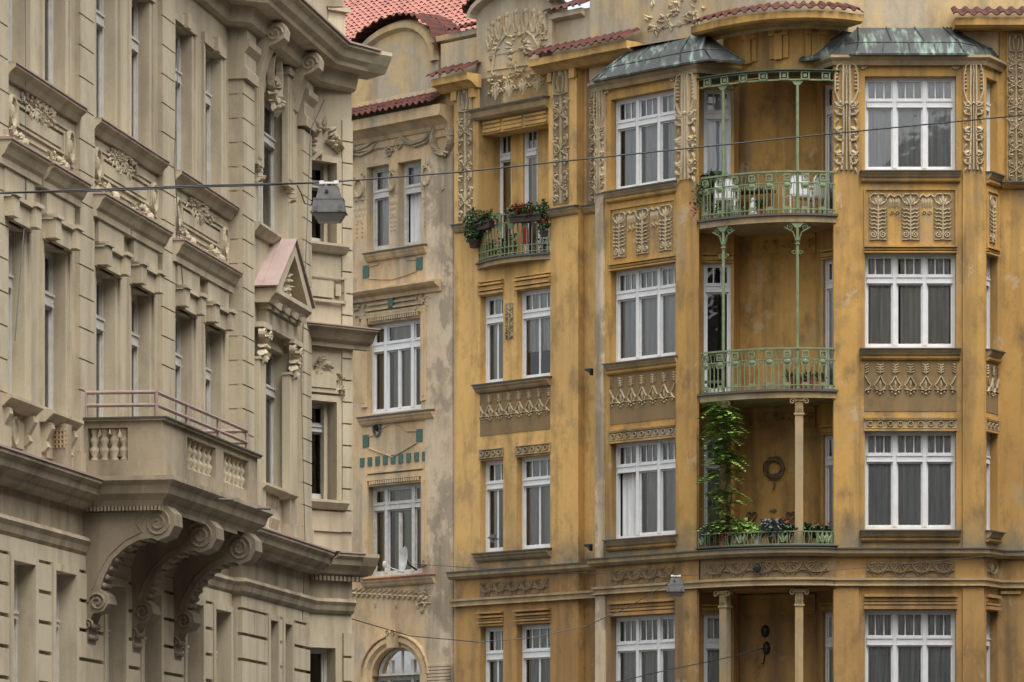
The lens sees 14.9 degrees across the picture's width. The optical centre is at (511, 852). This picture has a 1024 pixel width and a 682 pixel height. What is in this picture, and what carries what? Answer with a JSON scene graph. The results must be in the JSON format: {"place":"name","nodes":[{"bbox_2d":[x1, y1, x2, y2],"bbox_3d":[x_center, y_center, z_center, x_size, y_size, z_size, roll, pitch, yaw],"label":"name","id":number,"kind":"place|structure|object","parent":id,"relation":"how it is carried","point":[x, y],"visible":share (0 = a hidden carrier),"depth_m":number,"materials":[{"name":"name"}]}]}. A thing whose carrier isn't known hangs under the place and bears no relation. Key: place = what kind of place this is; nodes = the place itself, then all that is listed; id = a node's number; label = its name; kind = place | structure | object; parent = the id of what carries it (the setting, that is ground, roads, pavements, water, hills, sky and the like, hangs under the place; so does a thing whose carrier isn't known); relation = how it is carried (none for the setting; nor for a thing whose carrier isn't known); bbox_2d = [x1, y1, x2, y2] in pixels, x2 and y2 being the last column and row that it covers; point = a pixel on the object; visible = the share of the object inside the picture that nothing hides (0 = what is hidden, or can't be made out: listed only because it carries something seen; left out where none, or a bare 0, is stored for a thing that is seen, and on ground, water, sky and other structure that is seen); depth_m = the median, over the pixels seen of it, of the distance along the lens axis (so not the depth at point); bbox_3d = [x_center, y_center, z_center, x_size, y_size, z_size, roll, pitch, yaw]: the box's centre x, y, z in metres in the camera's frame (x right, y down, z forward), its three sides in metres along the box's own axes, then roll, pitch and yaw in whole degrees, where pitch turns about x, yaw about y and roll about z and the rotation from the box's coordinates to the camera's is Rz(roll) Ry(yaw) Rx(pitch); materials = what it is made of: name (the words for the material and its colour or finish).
{"place":"outdoors","nodes":[
{"label":"outdoors","id":0,"kind":"place"},
{"bbox_2d":[174,41,182,283],"bbox_3d":[-4.893,-10.134,57.548,0.024,3.578,0.583,0,0,8],"label":"facade cable","id":1,"kind":"object","parent":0,"point":[174,160],"visible":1,"depth_m":57.46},
{"bbox_2d":[344,0,476,681],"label":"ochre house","id":2,"kind":"structure","parent":0,"point":[403,380],"depth_m":88.27,"materials":[{"name":"beige paint"}]},
{"bbox_2d":[371,424,381,436],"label":"wall vent","id":3,"kind":"object","parent":2,"relation":"attached to","point":[378,427],"depth_m":88.64,"materials":[{"name":"black metal"}]},
{"bbox_2d":[373,166,388,250],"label":"window","id":4,"kind":"structure","parent":2,"relation":"in","point":[382,195],"depth_m":89.03,"materials":[{"name":"white paint"}]},
{"bbox_2d":[372,319,420,413],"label":"window","id":5,"kind":"structure","parent":2,"relation":"in","point":[405,344],"depth_m":88.64,"materials":[{"name":"white paint"}]},
{"bbox_2d":[373,483,421,576],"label":"window","id":6,"kind":"structure","parent":2,"relation":"in","point":[406,504],"depth_m":88.60,"materials":[{"name":"white paint"}]},
{"bbox_2d":[378,647,419,681],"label":"window","id":7,"kind":"structure","parent":2,"relation":"in","point":[399,661],"depth_m":88.53,"materials":[{"name":"glass"}]},
{"bbox_2d":[382,546,416,572],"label":"satellite dish","id":8,"kind":"object","parent":2,"relation":"attached to","point":[403,561],"visible":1,"depth_m":87.56,"materials":[{"name":"white paint"}]},
{"bbox_2d":[404,161,420,244],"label":"window","id":9,"kind":"structure","parent":2,"relation":"in","point":[414,189],"depth_m":88.32,"materials":[{"name":"white paint"}]},
{"bbox_2d":[565,0,589,9],"label":"sky","id":10,"kind":"structure","parent":0,"point":[586,5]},
{"label":"ground","id":11,"kind":"structure","parent":0,"visible":0},
{"bbox_2d":[0,0,391,681],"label":"beige building","id":12,"kind":"structure","parent":11,"relation":"on","point":[174,544],"depth_m":56.83,"materials":[{"name":"paint"}]},
{"bbox_2d":[7,0,11,60],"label":"window","id":13,"kind":"structure","parent":12,"relation":"in","point":[10,1],"depth_m":50.51,"materials":[{"name":"grey paint"}]},
{"bbox_2d":[7,231,13,393],"bbox_3d":[-6.581,-6.900,50.111,0.343,2.192,0.940,0,0,0],"label":"window","id":14,"kind":"structure","parent":12,"relation":"in","point":[11,276],"depth_m":50.51,"materials":[{"name":"grey paint"}]},
{"bbox_2d":[14,565,18,681],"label":"window","id":15,"kind":"structure","parent":12,"relation":"in","point":[16,612],"depth_m":50.73,"materials":[{"name":"grey paint"}]},
{"bbox_2d":[14,0,25,340],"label":"facade cable","id":16,"kind":"object","parent":12,"relation":"attached to","point":[25,183],"visible":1,"depth_m":50.25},
{"bbox_2d":[45,249,54,409],"bbox_3d":[-6.261,-6.900,51.891,0.352,2.192,0.943,0,0,0],"label":"window","id":17,"kind":"structure","parent":12,"relation":"in","point":[49,297],"depth_m":52.25,"materials":[{"name":"grey paint"}]},
{"bbox_2d":[47,0,52,84],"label":"window","id":18,"kind":"structure","parent":12,"relation":"in","point":[49,2],"depth_m":52.27,"materials":[{"name":"grey paint"}]},
{"bbox_2d":[56,575,60,681],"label":"window","id":19,"kind":"structure","parent":12,"relation":"in","point":[57,576],"depth_m":52.53,"materials":[{"name":"grey paint"}]},
{"bbox_2d":[96,275,104,416],"bbox_3d":[-5.835,-6.900,54.226,0.354,2.192,0.936,0,0,0],"label":"window","id":20,"kind":"structure","parent":12,"relation":"in","point":[100,320],"depth_m":54.60,"materials":[{"name":"grey paint"}]},
{"bbox_2d":[96,0,104,117],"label":"window","id":21,"kind":"structure","parent":12,"relation":"in","point":[100,16],"depth_m":54.60,"materials":[{"name":"grey paint"}]},
{"bbox_2d":[108,614,110,681],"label":"window","id":22,"kind":"structure","parent":12,"relation":"in","point":[108,614],"depth_m":54.92,"materials":[{"name":"grey paint"}]},
{"bbox_2d":[132,294,139,415],"bbox_3d":[-5.514,-6.900,55.953,0.344,2.192,0.937,0,0,0],"label":"window","id":23,"kind":"structure","parent":12,"relation":"in","point":[135,336],"depth_m":56.32,"materials":[{"name":"grey paint"}]},
{"bbox_2d":[132,0,139,139],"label":"window","id":24,"kind":"structure","parent":12,"relation":"in","point":[135,41],"depth_m":56.32,"materials":[{"name":"grey paint"}]},
{"bbox_2d":[144,628,146,681],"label":"window","id":25,"kind":"structure","parent":12,"relation":"in","point":[144,628],"depth_m":56.73,"materials":[{"name":"grey paint"}]},
{"bbox_2d":[175,316,181,420],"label":"window","id":26,"kind":"structure","parent":12,"relation":"in","point":[178,356],"depth_m":58.62,"materials":[{"name":"grey paint"}]},
{"bbox_2d":[175,31,181,169],"bbox_3d":[-5.099,-11.118,58.253,0.353,2.212,0.939,0,0,0],"label":"window","id":27,"kind":"structure","parent":12,"relation":"in","point":[177,37],"depth_m":58.62,"materials":[{"name":"grey paint"}]},
{"bbox_2d":[206,331,211,429],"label":"window","id":28,"kind":"structure","parent":12,"relation":"in","point":[208,371],"depth_m":60.33,"materials":[{"name":"grey paint"}]},
{"bbox_2d":[206,56,211,183],"bbox_3d":[-4.778,-11.118,59.963,0.336,2.212,0.943,0,0,0],"label":"window","id":29,"kind":"structure","parent":12,"relation":"in","point":[208,96],"depth_m":60.33,"materials":[{"name":"grey paint"}]},
{"bbox_2d":[258,99,275,229],"bbox_3d":[-4.082,-11.036,63.039,0.211,2.198,1.714,0,0,10],"label":"window","id":30,"kind":"structure","parent":12,"relation":"in","point":[269,141],"depth_m":63.78,"materials":[{"name":"grey paint"}]},
{"bbox_2d":[258,347,275,484],"bbox_3d":[-4.072,-6.985,63.042,0.473,2.241,1.715,0,0,0],"label":"window","id":31,"kind":"structure","parent":12,"relation":"in","point":[270,390],"depth_m":63.78,"materials":[{"name":"grey paint"}]},
{"bbox_2d":[301,100,324,647],"bbox_3d":[-3.227,-8.344,65.675,0.246,10.808,2.738,0,0,15],"label":"facade cable","id":32,"kind":"object","parent":12,"relation":"attached to","point":[302,337],"visible":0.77,"depth_m":64.67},
{"bbox_2d":[306,648,326,681],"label":"window","id":33,"kind":"structure","parent":12,"relation":"in","point":[323,652],"depth_m":66.00,"materials":[{"name":"grey paint"}]},
{"bbox_2d":[312,164,322,241],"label":"window","id":34,"kind":"structure","parent":12,"relation":"in","point":[318,167],"depth_m":65.94,"materials":[{"name":"grey paint"}]},
{"bbox_2d":[312,402,322,498],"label":"window","id":35,"kind":"structure","parent":12,"relation":"in","point":[317,428],"depth_m":65.98,"materials":[{"name":"glass"}]},
{"bbox_2d":[352,582,669,641],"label":"overhead wire","id":36,"kind":"object","parent":12,"relation":"attached to","point":[510,639],"visible":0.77,"depth_m":74.30,"materials":[{"name":"black metal"}]},
{"bbox_2d":[0,114,1023,193],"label":"overhead wire","id":37,"kind":"object","parent":12,"relation":"attached to","point":[501,167],"visible":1,"depth_m":40.27,"materials":[{"name":"black metal"}]},
{"bbox_2d":[5,183,317,193],"bbox_3d":[-5.155,-6.588,39.146,6.511,0.176,0.104,0,0,2],"label":"overhead wire","id":38,"kind":"object","parent":37,"relation":"attached to","point":[158,188],"visible":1,"depth_m":39.09,"materials":[{"name":"black metal"}]},
{"bbox_2d":[296,180,347,223],"bbox_3d":[-1.893,-6.472,38.999,0.500,0.413,0.250,0,0,3],"label":"street lamp","id":39,"kind":"object","parent":37,"relation":"hanging from","point":[328,205],"visible":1,"depth_m":38.91,"materials":[{"name":"grey metal"}]},
{"bbox_2d":[426,0,1023,681],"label":"corner building","id":40,"kind":"structure","parent":11,"relation":"on","point":[618,324],"depth_m":81.30,"materials":[{"name":"paint"}]},
{"bbox_2d":[462,207,486,248],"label":"hanging plant","id":41,"kind":"object","parent":40,"relation":"attached to","point":[470,232],"visible":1,"depth_m":86.05,"materials":[{"name":"green plant"}]},
{"bbox_2d":[472,209,499,230],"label":"flower box","id":42,"kind":"object","parent":40,"relation":"attached to","point":[485,222],"visible":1,"depth_m":85.59,"materials":[{"name":"brown plastic"}]},
{"bbox_2d":[488,534,497,542],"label":"window bracket","id":43,"kind":"object","parent":40,"relation":"attached to","point":[492,537],"depth_m":85.48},
{"bbox_2d":[489,237,499,257],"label":"potted plant","id":44,"kind":"object","parent":40,"relation":"on","point":[493,248],"visible":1,"depth_m":85.89,"materials":[{"name":"green plant"}]},
{"bbox_2d":[486,295,502,382],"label":"window","id":45,"kind":"structure","parent":40,"relation":"in","point":[494,304],"depth_m":86.33,"materials":[{"name":"white paint"}]},
{"bbox_2d":[486,460,502,551],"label":"window","id":46,"kind":"structure","parent":40,"relation":"in","point":[496,485],"depth_m":86.26,"materials":[{"name":"white paint"}]},
{"bbox_2d":[486,627,502,681],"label":"window","id":47,"kind":"structure","parent":40,"relation":"in","point":[495,655],"depth_m":86.25,"materials":[{"name":"white paint"}]},
{"bbox_2d":[498,238,507,255],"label":"potted plant","id":48,"kind":"object","parent":40,"relation":"on","point":[502,246],"visible":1,"depth_m":85.64,"materials":[{"name":"green plant"}]},
{"bbox_2d":[500,135,510,248],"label":"window","id":49,"kind":"structure","parent":40,"relation":"in","point":[504,157],"depth_m":86.67,"materials":[{"name":"white paint"}]},
{"bbox_2d":[510,233,518,254],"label":"potted plant","id":50,"kind":"object","parent":40,"relation":"on","point":[515,249],"visible":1,"depth_m":85.34,"materials":[{"name":"green plant"}]},
{"bbox_2d":[504,201,547,223],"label":"flower box","id":51,"kind":"object","parent":40,"relation":"attached to","point":[520,216],"visible":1,"depth_m":84.78,"materials":[{"name":"brown plastic"}]},
{"bbox_2d":[523,227,528,243],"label":"hanging towel","id":52,"kind":"object","parent":40,"relation":"hanging from","point":[524,235],"visible":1,"depth_m":85.60,"materials":[{"name":"red fabric"}]},
{"bbox_2d":[525,131,536,252],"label":"window","id":53,"kind":"structure","parent":40,"relation":"in","point":[529,152],"depth_m":86.10,"materials":[{"name":"white paint"}]},
{"bbox_2d":[522,288,549,378],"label":"window","id":54,"kind":"structure","parent":40,"relation":"in","point":[537,315],"depth_m":85.39,"materials":[{"name":"white paint"}]},
{"bbox_2d":[522,455,549,548],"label":"window","id":55,"kind":"structure","parent":40,"relation":"in","point":[537,482],"depth_m":85.41,"materials":[{"name":"white paint"}]},
{"bbox_2d":[522,624,549,681],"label":"window","id":56,"kind":"structure","parent":40,"relation":"in","point":[538,653],"depth_m":85.37,"materials":[{"name":"white paint"}]},
{"bbox_2d":[536,198,550,236],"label":"hanging plant","id":57,"kind":"object","parent":40,"relation":"attached to","point":[543,231],"visible":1,"depth_m":84.67,"materials":[{"name":"green plant"}]},
{"bbox_2d":[538,227,549,251],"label":"balcony cabinet","id":58,"kind":"object","parent":40,"relation":"on","point":[539,235],"visible":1,"depth_m":85.20,"materials":[{"name":"white"}]},
{"bbox_2d":[538,233,549,251],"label":"potted plant","id":59,"kind":"object","parent":40,"relation":"on","point":[544,246],"visible":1,"depth_m":84.93,"materials":[{"name":"green plant"}]},
{"bbox_2d":[616,614,674,681],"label":"window","id":60,"kind":"structure","parent":40,"relation":"in","point":[642,647],"depth_m":82.18,"materials":[{"name":"white paint"}]},
{"bbox_2d":[616,90,675,188],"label":"window","id":61,"kind":"structure","parent":40,"relation":"in","point":[655,118],"depth_m":82.18,"materials":[{"name":"white paint"}]},
{"bbox_2d":[616,264,675,361],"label":"window","id":62,"kind":"structure","parent":40,"relation":"in","point":[645,297],"depth_m":82.18,"materials":[{"name":"white paint"}]},
{"bbox_2d":[616,438,675,538],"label":"window","id":63,"kind":"structure","parent":40,"relation":"in","point":[632,468],"depth_m":82.16,"materials":[{"name":"white paint"}]},
{"bbox_2d":[617,648,763,681],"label":"overhead wire","id":64,"kind":"object","parent":40,"relation":"attached to","point":[688,665],"visible":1,"depth_m":73.10,"materials":[{"name":"black metal"}]},
{"bbox_2d":[689,182,705,215],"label":"creeper","id":65,"kind":"object","parent":40,"relation":"attached to","point":[698,192],"visible":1,"depth_m":80.64,"materials":[{"name":"green plant"}]},
{"bbox_2d":[699,525,714,545],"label":"silver plant","id":66,"kind":"object","parent":40,"relation":"on","point":[705,528],"visible":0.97,"depth_m":80.66,"materials":[{"name":"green plant"}]},
{"bbox_2d":[705,201,716,217],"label":"potted plant","id":67,"kind":"object","parent":40,"relation":"on","point":[712,212],"visible":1,"depth_m":80.70,"materials":[{"name":"green plant"}]},
{"bbox_2d":[704,438,718,545],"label":"window","id":68,"kind":"structure","parent":40,"relation":"in","point":[707,487],"depth_m":81.54,"materials":[{"name":"white paint"}]},
{"bbox_2d":[704,614,718,681],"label":"window","id":69,"kind":"structure","parent":40,"relation":"in","point":[711,621],"depth_m":81.56,"materials":[{"name":"white paint"}]},
{"bbox_2d":[699,168,728,198],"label":"potted plant","id":70,"kind":"object","parent":40,"relation":"on","point":[711,173],"visible":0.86,"depth_m":81.02,"materials":[{"name":"green plant"}]},
{"bbox_2d":[704,90,730,217],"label":"window","id":71,"kind":"structure","parent":40,"relation":"in","point":[712,98],"depth_m":81.54,"materials":[{"name":"white paint"}]},
{"bbox_2d":[704,263,730,391],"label":"window","id":72,"kind":"structure","parent":40,"relation":"in","point":[709,288],"depth_m":81.44,"materials":[{"name":"white paint"}]},
{"bbox_2d":[710,520,730,545],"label":"flower plant","id":73,"kind":"object","parent":40,"relation":"on","point":[717,538],"visible":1,"depth_m":80.43,"materials":[{"name":"green plant"}]},
{"bbox_2d":[418,552,1023,575],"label":"overhead wire","id":74,"kind":"object","parent":40,"relation":"attached to","point":[721,574],"visible":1,"depth_m":77.76,"materials":[{"name":"black metal"}]},
{"bbox_2d":[666,575,684,596],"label":"street lamp","id":75,"kind":"object","parent":74,"relation":"hanging from","point":[675,587],"visible":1,"depth_m":74.91,"materials":[{"name":"grey metal"}]},
{"bbox_2d":[695,401,751,544],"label":"climbing vine","id":76,"kind":"object","parent":40,"relation":"attached to","point":[720,422],"visible":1,"depth_m":80.18,"materials":[{"name":"green plant"}]},
{"bbox_2d":[713,177,738,217],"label":"garden chair","id":77,"kind":"object","parent":40,"relation":"on","point":[729,193],"visible":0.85,"depth_m":80.80,"materials":[{"name":"white plastic"}]},
{"bbox_2d":[713,204,743,216],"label":"planter","id":78,"kind":"object","parent":40,"relation":"on","point":[729,214],"visible":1,"depth_m":80.43,"materials":[{"name":"metal"}]},
{"bbox_2d":[726,517,754,544],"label":"leafy plant","id":79,"kind":"object","parent":40,"relation":"on","point":[743,523],"visible":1,"depth_m":80.19,"materials":[{"name":"green plant"}]},
{"bbox_2d":[746,511,757,520],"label":"twig heart","id":80,"kind":"object","parent":40,"relation":"attached to","point":[748,516],"visible":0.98,"depth_m":81.72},
{"bbox_2d":[748,198,757,214],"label":"garden figurine","id":81,"kind":"object","parent":40,"relation":"on","point":[752,203],"visible":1,"depth_m":80.17,"materials":[{"name":"white ceramic"}]},
{"bbox_2d":[735,187,775,212],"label":"garden table","id":82,"kind":"object","parent":40,"relation":"on","point":[752,192],"visible":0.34,"depth_m":81.39,"materials":[{"name":"brown plastic"}]},
{"bbox_2d":[748,524,764,543],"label":"leafy plant","id":83,"kind":"object","parent":40,"relation":"on","point":[755,528],"visible":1,"depth_m":80.09,"materials":[{"name":"green plant"}]},
{"bbox_2d":[753,564,760,571],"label":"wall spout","id":84,"kind":"object","parent":40,"relation":"attached to","point":[756,567],"depth_m":79.90,"materials":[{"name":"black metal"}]},
{"bbox_2d":[755,199,764,213],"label":"potted plant","id":85,"kind":"object","parent":40,"relation":"on","point":[761,205],"visible":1,"depth_m":80.12,"materials":[{"name":"green plant"}]},
{"bbox_2d":[758,516,788,543],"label":"grey succulent","id":86,"kind":"object","parent":40,"relation":"on","point":[765,525],"visible":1,"depth_m":79.91,"materials":[{"name":"plant"}]},
{"bbox_2d":[763,451,784,489],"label":"twig wreath","id":87,"kind":"object","parent":40,"relation":"attached to","point":[778,475],"visible":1,"depth_m":81.52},
{"bbox_2d":[772,518,797,542],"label":"flower plant","id":88,"kind":"object","parent":40,"relation":"on","point":[790,526],"visible":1,"depth_m":79.89,"materials":[{"name":"green plant"}]},
{"bbox_2d":[785,369,795,388],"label":"potted plant","id":89,"kind":"object","parent":40,"relation":"on","point":[791,381],"visible":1,"depth_m":79.99,"materials":[{"name":"green plant"}]},
{"bbox_2d":[782,173,809,212],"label":"garden chair","id":90,"kind":"object","parent":40,"relation":"on","point":[800,192],"visible":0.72,"depth_m":80.37,"materials":[{"name":"white plastic"}]},
{"bbox_2d":[782,372,817,388],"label":"planter","id":91,"kind":"object","parent":40,"relation":"on","point":[804,380],"visible":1,"depth_m":80.05,"materials":[{"name":"ceramic"}]},
{"bbox_2d":[803,367,816,388],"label":"potted plant","id":92,"kind":"object","parent":40,"relation":"on","point":[810,380],"visible":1,"depth_m":79.98,"materials":[{"name":"green plant"}]},
{"bbox_2d":[803,520,818,542],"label":"leafy plant","id":93,"kind":"object","parent":40,"relation":"on","point":[809,527],"visible":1,"depth_m":79.91,"materials":[{"name":"green plant"}]},
{"bbox_2d":[801,175,824,212],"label":"garden chair","id":94,"kind":"object","parent":40,"relation":"on","point":[816,193],"visible":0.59,"depth_m":80.63,"materials":[{"name":"white plastic"}]},
{"bbox_2d":[814,369,826,388],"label":"potted plant","id":95,"kind":"object","parent":40,"relation":"on","point":[822,377],"visible":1,"depth_m":80.04,"materials":[{"name":"green plant"}]},
{"bbox_2d":[813,521,831,542],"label":"leafy plant","id":96,"kind":"object","parent":40,"relation":"on","point":[823,528],"visible":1,"depth_m":79.97,"materials":[{"name":"green plant"}]},
{"bbox_2d":[825,85,832,212],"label":"window","id":97,"kind":"structure","parent":40,"relation":"in","point":[829,88],"depth_m":80.98,"materials":[{"name":"white paint"}]},
{"bbox_2d":[825,259,832,388],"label":"window","id":98,"kind":"structure","parent":40,"relation":"in","point":[828,263],"depth_m":80.98,"materials":[{"name":"white paint"}]},
{"bbox_2d":[825,435,832,543],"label":"window","id":99,"kind":"structure","parent":40,"relation":"in","point":[828,439],"depth_m":80.98,"materials":[{"name":"white paint"}]},
{"bbox_2d":[825,613,832,681],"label":"window","id":100,"kind":"structure","parent":40,"relation":"in","point":[828,616],"depth_m":80.98,"materials":[{"name":"white paint"}]},
{"bbox_2d":[865,78,954,169],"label":"window","id":101,"kind":"structure","parent":40,"relation":"in","point":[889,102],"depth_m":80.27,"materials":[{"name":"white paint"}]},
{"bbox_2d":[865,254,954,347],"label":"window","id":102,"kind":"structure","parent":40,"relation":"in","point":[924,281],"depth_m":80.27,"materials":[{"name":"white paint"}]},
{"bbox_2d":[865,431,954,528],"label":"window","id":103,"kind":"structure","parent":40,"relation":"in","point":[910,475],"depth_m":80.29,"materials":[{"name":"white paint"}]},
{"bbox_2d":[865,610,954,681],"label":"window","id":104,"kind":"structure","parent":40,"relation":"in","point":[901,645],"depth_m":80.29,"materials":[{"name":"white paint"}]},
{"bbox_2d":[986,81,990,170],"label":"window","id":105,"kind":"structure","parent":40,"relation":"in","point":[988,104],"depth_m":80.63,"materials":[{"name":"white paint"}]},
{"bbox_2d":[986,257,990,348],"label":"window","id":106,"kind":"structure","parent":40,"relation":"in","point":[988,279],"depth_m":80.63,"materials":[{"name":"white paint"}]},
{"bbox_2d":[986,433,990,529],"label":"window","id":107,"kind":"structure","parent":40,"relation":"in","point":[988,457],"depth_m":80.63,"materials":[{"name":"white paint"}]},
{"bbox_2d":[986,612,990,681],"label":"window","id":108,"kind":"structure","parent":40,"relation":"in","point":[988,638],"depth_m":80.63,"materials":[{"name":"white paint"}]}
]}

